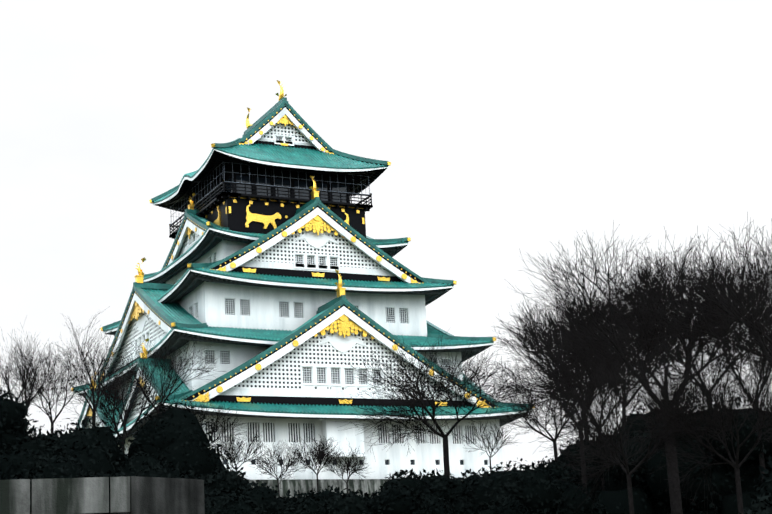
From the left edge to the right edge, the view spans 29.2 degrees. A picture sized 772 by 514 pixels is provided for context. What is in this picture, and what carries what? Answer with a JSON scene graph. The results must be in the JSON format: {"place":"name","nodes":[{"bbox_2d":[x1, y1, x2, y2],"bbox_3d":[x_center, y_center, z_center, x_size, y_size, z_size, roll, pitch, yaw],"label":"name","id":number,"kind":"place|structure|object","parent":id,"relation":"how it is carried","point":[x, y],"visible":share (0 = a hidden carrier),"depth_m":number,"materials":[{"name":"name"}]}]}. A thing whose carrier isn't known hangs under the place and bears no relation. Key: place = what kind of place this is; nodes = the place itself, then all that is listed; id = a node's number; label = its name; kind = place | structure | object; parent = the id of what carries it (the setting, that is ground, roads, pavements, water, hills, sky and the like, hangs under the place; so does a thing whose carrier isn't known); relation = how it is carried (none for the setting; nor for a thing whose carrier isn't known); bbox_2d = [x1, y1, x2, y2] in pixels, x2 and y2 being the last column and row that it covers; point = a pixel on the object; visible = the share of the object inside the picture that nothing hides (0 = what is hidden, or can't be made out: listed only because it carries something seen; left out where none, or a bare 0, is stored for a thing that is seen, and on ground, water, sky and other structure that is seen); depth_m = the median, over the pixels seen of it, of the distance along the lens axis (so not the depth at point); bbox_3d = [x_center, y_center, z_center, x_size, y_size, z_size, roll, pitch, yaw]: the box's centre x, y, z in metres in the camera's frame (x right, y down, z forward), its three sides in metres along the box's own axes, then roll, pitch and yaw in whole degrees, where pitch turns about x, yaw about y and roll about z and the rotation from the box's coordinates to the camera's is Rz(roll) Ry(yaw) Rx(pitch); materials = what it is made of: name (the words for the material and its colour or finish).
{"place":"outdoors","nodes":[
{"label":"outdoors","id":0,"kind":"place"},
{"bbox_2d":[0,0,771,470],"label":"sky","id":1,"kind":"structure","parent":0,"point":[503,127],"materials":[{"name":"white"}]},
{"bbox_3d":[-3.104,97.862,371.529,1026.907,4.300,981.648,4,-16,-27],"label":"terrace","id":2,"kind":"structure","parent":0,"visible":0},
{"bbox_2d":[0,319,89,418],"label":"bare tree","id":3,"kind":"object","parent":2,"relation":"on","point":[25,370],"visible":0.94,"depth_m":57.35,"materials":[{"name":"black plant"}]},
{"bbox_2d":[3,344,96,433],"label":"bare tree","id":4,"kind":"object","parent":2,"relation":"on","point":[49,415],"visible":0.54,"depth_m":78.08,"materials":[{"name":"black plant"}]},
{"bbox_2d":[44,306,146,426],"bbox_3d":[-12.860,9.053,63.700,4.639,13.821,6.448,-4,-15,1],"label":"bare tree","id":5,"kind":"object","parent":2,"relation":"on","point":[105,360],"visible":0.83,"depth_m":64.93,"materials":[{"name":"black plant"}]},
{"bbox_2d":[0,476,204,513],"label":"stone wall","id":6,"kind":"structure","parent":2,"relation":"on","point":[125,495],"depth_m":32.28,"materials":[{"name":"stone"}]},
{"bbox_2d":[57,345,204,451],"bbox_3d":[-9.480,8.424,55.515,5.715,10.519,5.452,-6,-15,8],"label":"bare tree","id":7,"kind":"object","parent":2,"relation":"on","point":[108,395],"visible":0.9,"depth_m":56.28,"materials":[{"name":"black plant"}]},
{"bbox_2d":[101,332,224,413],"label":"bare tree","id":8,"kind":"object","parent":2,"relation":"on","point":[173,362],"visible":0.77,"depth_m":71.11,"materials":[{"name":"black plant"}]},
{"bbox_2d":[141,389,250,449],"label":"bare tree","id":9,"kind":"object","parent":2,"relation":"on","point":[218,421],"visible":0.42,"depth_m":82.69,"materials":[{"name":"black plant"}]},
{"bbox_2d":[212,427,268,471],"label":"bare tree","id":10,"kind":"object","parent":2,"relation":"on","point":[231,449],"visible":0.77,"depth_m":94.74,"materials":[{"name":"black plant"}]},
{"bbox_2d":[242,439,302,494],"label":"bare tree","id":11,"kind":"object","parent":2,"relation":"on","point":[266,461],"visible":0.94,"depth_m":100.76,"materials":[{"name":"black plant"}]},
{"bbox_2d":[71,80,529,497],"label":"castle","id":12,"kind":"structure","parent":2,"relation":"on","point":[283,284],"depth_m":143.81,"materials":[{"name":"white paint"}]},
{"bbox_2d":[284,432,348,491],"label":"bare tree","id":13,"kind":"object","parent":2,"relation":"on","point":[320,455],"visible":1,"depth_m":95.01,"materials":[{"name":"black plant"}]},
{"bbox_2d":[321,444,370,493],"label":"bare tree","id":14,"kind":"object","parent":2,"relation":"on","point":[343,466],"visible":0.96,"depth_m":100.44,"materials":[{"name":"black plant"}]},
{"bbox_2d":[0,388,771,513],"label":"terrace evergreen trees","id":15,"kind":"object","parent":2,"relation":"on","point":[175,443],"depth_m":48.95,"materials":[{"name":"black plant"}]},
{"bbox_2d":[335,331,537,476],"bbox_3d":[2.121,8.403,59.883,8.689,11.426,9.410,-10,-16,25],"label":"bare tree","id":16,"kind":"object","parent":2,"relation":"on","point":[418,393],"visible":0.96,"depth_m":60.83,"materials":[{"name":"black plant"}]},
{"bbox_2d":[455,415,516,473],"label":"bare tree","id":17,"kind":"object","parent":2,"relation":"on","point":[491,448],"visible":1,"depth_m":95.38,"materials":[{"name":"black plant"}]},
{"bbox_2d":[473,361,608,469],"bbox_3d":[6.193,8.438,56.327,5.136,9.096,4.942,4,-16,-27],"label":"bare tree","id":18,"kind":"object","parent":2,"relation":"on","point":[535,421],"visible":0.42,"depth_m":56.96,"materials":[{"name":"black plant"}]},
{"bbox_2d":[473,315,639,492],"bbox_3d":[6.327,6.648,50.809,5.742,9.754,5.941,4,-16,-27],"label":"bare tree","id":19,"kind":"object","parent":2,"relation":"on","point":[565,369],"visible":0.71,"depth_m":51.40,"materials":[{"name":"black plant"}]},
{"bbox_2d":[488,287,655,439],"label":"bare tree","id":20,"kind":"object","parent":2,"relation":"on","point":[534,324],"visible":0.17,"depth_m":65.08,"materials":[{"name":"black plant"}]},
{"bbox_2d":[478,296,699,490],"bbox_3d":[7.954,6.959,56.499,8.774,11.839,7.771,9,-19,-39],"label":"bare tree","id":21,"kind":"object","parent":2,"relation":"on","point":[529,365],"visible":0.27,"depth_m":57.17,"materials":[{"name":"black plant"}]},
{"bbox_2d":[448,459,771,513],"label":"evergreen shrubs","id":22,"kind":"object","parent":2,"relation":"on","point":[761,503],"visible":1,"depth_m":24.29,"materials":[{"name":"black plant"}]},
{"bbox_2d":[552,287,709,423],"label":"bare tree","id":23,"kind":"object","parent":2,"relation":"on","point":[642,366],"visible":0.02,"depth_m":80.36,"materials":[{"name":"black plant"}]},
{"bbox_2d":[532,345,737,513],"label":"bare tree","id":24,"kind":"object","parent":2,"relation":"on","point":[589,428],"visible":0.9,"depth_m":38.51,"materials":[{"name":"black plant"}]},
{"bbox_2d":[506,222,771,513],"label":"bare tree","id":25,"kind":"object","parent":2,"relation":"on","point":[641,316],"visible":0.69,"depth_m":44.27,"materials":[{"name":"black plant"}]},
{"bbox_2d":[596,231,771,407],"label":"bare tree","id":26,"kind":"object","parent":2,"relation":"on","point":[686,307],"visible":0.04,"depth_m":68.26,"materials":[{"name":"black plant"}]},
{"bbox_2d":[608,320,771,513],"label":"bare tree","id":27,"kind":"object","parent":2,"relation":"on","point":[728,412],"visible":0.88,"depth_m":38.37,"materials":[{"name":"black plant"}]},
{"bbox_2d":[615,211,771,409],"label":"bare tree","id":28,"kind":"object","parent":2,"relation":"on","point":[750,314],"visible":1,"depth_m":37.32,"materials":[{"name":"black plant"}]},
{"bbox_2d":[659,266,771,479],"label":"bare tree","id":29,"kind":"object","parent":2,"relation":"on","point":[761,462],"visible":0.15,"depth_m":52.46,"materials":[{"name":"black plant"}]}
]}

